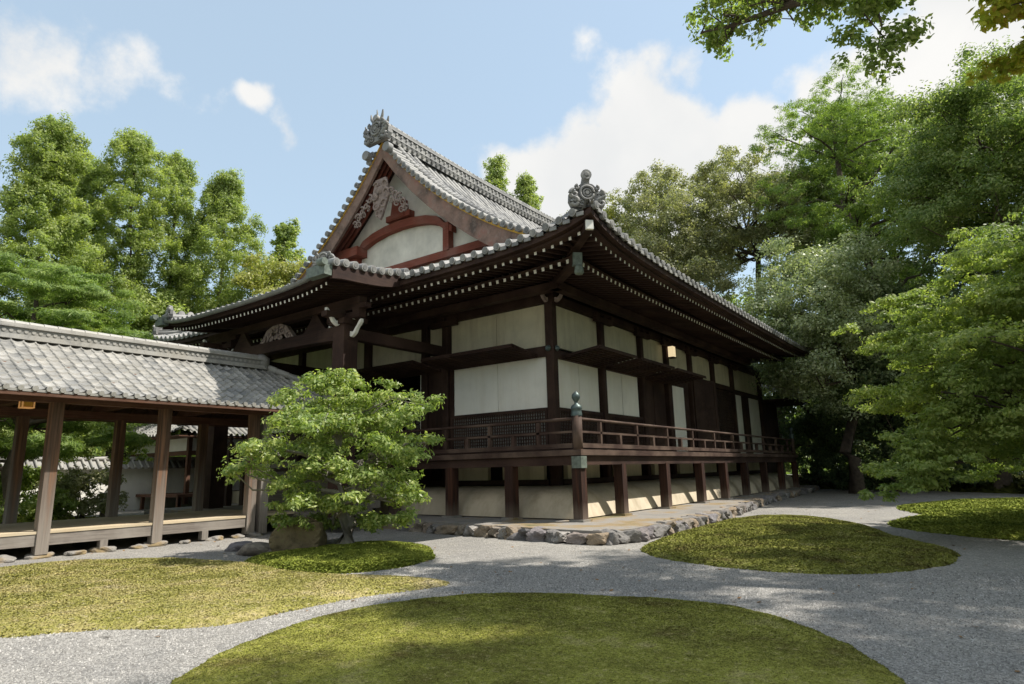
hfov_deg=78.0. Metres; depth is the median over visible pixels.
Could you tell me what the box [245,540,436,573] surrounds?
moss bed
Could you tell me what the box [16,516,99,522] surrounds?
moss bed
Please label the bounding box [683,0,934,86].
overhanging tree
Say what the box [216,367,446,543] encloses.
garden tree
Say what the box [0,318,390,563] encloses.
roofed corridor
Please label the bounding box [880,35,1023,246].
broadleaf tree
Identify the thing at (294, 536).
garden rock
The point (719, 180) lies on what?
grey tree
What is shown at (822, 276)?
glossy tree
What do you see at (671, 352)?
wall lantern
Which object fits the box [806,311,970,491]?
dark tree
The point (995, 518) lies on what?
moss bed
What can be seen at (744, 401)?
board door
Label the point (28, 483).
garden shrub
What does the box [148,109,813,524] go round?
temple hall
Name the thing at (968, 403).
maple tree
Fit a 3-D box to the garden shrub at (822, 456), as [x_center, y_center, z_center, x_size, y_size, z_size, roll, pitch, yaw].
[19.974,7.675,39.994,3.181,3.241,3.311,1,-12,-12]
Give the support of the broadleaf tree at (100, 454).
on the gravel ground
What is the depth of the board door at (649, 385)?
25.54 m
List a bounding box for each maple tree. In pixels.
[830,207,1023,503]
[962,0,1023,85]
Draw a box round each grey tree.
[604,158,741,302]
[671,142,858,473]
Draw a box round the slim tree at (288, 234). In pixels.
[254,217,307,291]
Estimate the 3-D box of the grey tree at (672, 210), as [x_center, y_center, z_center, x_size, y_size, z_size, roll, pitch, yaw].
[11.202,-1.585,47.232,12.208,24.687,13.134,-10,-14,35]
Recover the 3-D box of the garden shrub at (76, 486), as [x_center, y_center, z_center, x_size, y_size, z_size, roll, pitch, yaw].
[-16.091,5.620,23.472,3.396,2.336,3.086,3,-12,-22]
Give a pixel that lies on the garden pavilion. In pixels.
(183, 444)
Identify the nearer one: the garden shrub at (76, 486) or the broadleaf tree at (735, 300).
the garden shrub at (76, 486)
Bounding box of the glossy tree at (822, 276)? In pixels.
[731,227,908,493]
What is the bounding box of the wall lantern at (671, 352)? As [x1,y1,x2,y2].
[667,345,676,358]
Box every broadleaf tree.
[92,285,189,337]
[94,434,242,456]
[719,284,818,422]
[753,88,923,313]
[819,232,985,459]
[847,56,1023,345]
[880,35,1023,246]
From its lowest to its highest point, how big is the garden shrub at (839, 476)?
2.197 m
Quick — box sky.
[0,0,1023,407]
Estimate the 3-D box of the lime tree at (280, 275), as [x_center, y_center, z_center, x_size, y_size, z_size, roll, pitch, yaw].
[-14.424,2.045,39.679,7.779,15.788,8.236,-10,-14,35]
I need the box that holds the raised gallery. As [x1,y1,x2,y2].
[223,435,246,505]
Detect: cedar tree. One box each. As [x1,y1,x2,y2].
[0,110,110,438]
[47,152,122,449]
[76,125,180,456]
[122,149,208,436]
[152,167,289,434]
[481,153,513,195]
[510,170,543,210]
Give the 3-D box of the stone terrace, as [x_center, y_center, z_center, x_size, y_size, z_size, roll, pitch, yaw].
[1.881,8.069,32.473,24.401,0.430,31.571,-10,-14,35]
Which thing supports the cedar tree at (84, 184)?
on the gravel ground
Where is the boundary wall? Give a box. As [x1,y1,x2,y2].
[0,456,240,512]
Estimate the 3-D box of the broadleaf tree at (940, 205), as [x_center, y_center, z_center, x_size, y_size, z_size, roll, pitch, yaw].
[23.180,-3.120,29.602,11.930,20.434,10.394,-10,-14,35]
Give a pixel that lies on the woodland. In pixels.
(785, 465)
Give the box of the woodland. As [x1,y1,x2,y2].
[81,415,1001,473]
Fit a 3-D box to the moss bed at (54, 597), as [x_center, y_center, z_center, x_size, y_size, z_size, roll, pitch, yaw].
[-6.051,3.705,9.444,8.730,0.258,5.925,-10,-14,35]
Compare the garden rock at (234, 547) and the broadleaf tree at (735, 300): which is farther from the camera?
the broadleaf tree at (735, 300)
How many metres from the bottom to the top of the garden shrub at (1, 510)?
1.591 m
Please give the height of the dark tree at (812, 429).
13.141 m
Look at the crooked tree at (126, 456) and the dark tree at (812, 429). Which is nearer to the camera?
the crooked tree at (126, 456)
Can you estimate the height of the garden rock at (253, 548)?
0.368 m
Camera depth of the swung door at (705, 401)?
29.17 m
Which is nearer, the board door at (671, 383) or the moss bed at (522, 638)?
the moss bed at (522, 638)
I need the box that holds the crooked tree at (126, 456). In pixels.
[59,422,155,516]
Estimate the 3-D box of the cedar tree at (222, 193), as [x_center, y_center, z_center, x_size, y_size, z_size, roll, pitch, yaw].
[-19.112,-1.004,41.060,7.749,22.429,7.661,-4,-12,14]
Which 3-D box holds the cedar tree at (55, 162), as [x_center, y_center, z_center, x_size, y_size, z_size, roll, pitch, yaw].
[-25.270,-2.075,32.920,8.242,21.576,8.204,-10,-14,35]
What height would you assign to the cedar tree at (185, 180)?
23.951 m
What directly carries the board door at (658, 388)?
in the temple hall
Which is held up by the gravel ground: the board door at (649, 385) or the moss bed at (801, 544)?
the moss bed at (801, 544)
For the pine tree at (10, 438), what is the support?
on the moss bed at (19, 521)
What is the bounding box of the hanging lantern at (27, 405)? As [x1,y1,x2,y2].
[18,401,34,408]
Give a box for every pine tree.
[0,250,155,523]
[0,418,100,456]
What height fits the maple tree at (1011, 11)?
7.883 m
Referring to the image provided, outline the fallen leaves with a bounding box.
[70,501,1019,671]
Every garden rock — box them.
[224,541,251,551]
[236,542,271,555]
[269,517,326,551]
[327,538,338,543]
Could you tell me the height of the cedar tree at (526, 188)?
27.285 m
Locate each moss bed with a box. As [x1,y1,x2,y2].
[0,557,448,637]
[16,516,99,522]
[170,592,905,683]
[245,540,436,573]
[640,514,960,574]
[789,472,1023,493]
[886,497,1023,540]
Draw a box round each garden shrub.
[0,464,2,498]
[0,464,64,515]
[0,499,18,523]
[18,487,80,521]
[28,462,129,519]
[778,404,858,478]
[799,438,856,485]
[811,419,882,468]
[813,453,886,490]
[872,454,926,490]
[931,455,1022,486]
[1011,459,1023,474]
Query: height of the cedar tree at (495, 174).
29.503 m
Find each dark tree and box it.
[750,314,874,478]
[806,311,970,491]
[854,237,1017,488]
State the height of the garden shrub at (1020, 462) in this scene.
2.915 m
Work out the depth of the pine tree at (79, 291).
22.35 m
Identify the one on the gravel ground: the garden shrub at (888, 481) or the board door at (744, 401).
the garden shrub at (888, 481)
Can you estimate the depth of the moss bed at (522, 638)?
5.55 m
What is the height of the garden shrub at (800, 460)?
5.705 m
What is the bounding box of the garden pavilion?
[128,423,247,509]
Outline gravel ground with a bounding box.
[0,474,1023,683]
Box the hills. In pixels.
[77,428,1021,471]
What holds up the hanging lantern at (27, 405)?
hanging from the roofed corridor
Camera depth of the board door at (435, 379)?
22.43 m
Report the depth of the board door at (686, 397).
28.66 m
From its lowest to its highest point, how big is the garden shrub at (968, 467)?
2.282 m
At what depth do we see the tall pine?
39.95 m
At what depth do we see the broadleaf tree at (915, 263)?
43.63 m
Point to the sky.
(285, 94)
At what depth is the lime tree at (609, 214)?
48.08 m
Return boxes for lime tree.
[229,249,308,295]
[564,205,621,226]
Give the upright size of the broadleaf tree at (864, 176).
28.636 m
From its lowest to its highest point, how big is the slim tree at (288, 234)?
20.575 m
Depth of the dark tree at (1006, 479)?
31.53 m
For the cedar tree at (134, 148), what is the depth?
39.18 m
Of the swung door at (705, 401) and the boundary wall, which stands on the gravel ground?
the boundary wall
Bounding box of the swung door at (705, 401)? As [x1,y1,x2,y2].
[693,380,720,447]
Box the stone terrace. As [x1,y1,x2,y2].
[144,485,819,545]
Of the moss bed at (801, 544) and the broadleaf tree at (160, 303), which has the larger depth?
the broadleaf tree at (160, 303)
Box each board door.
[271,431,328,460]
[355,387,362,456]
[429,370,454,449]
[645,380,656,450]
[652,381,668,450]
[671,383,676,450]
[683,388,690,446]
[741,396,752,452]
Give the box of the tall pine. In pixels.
[748,47,978,460]
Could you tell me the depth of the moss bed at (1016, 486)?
32.29 m
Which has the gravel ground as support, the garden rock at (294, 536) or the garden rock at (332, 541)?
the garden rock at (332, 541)

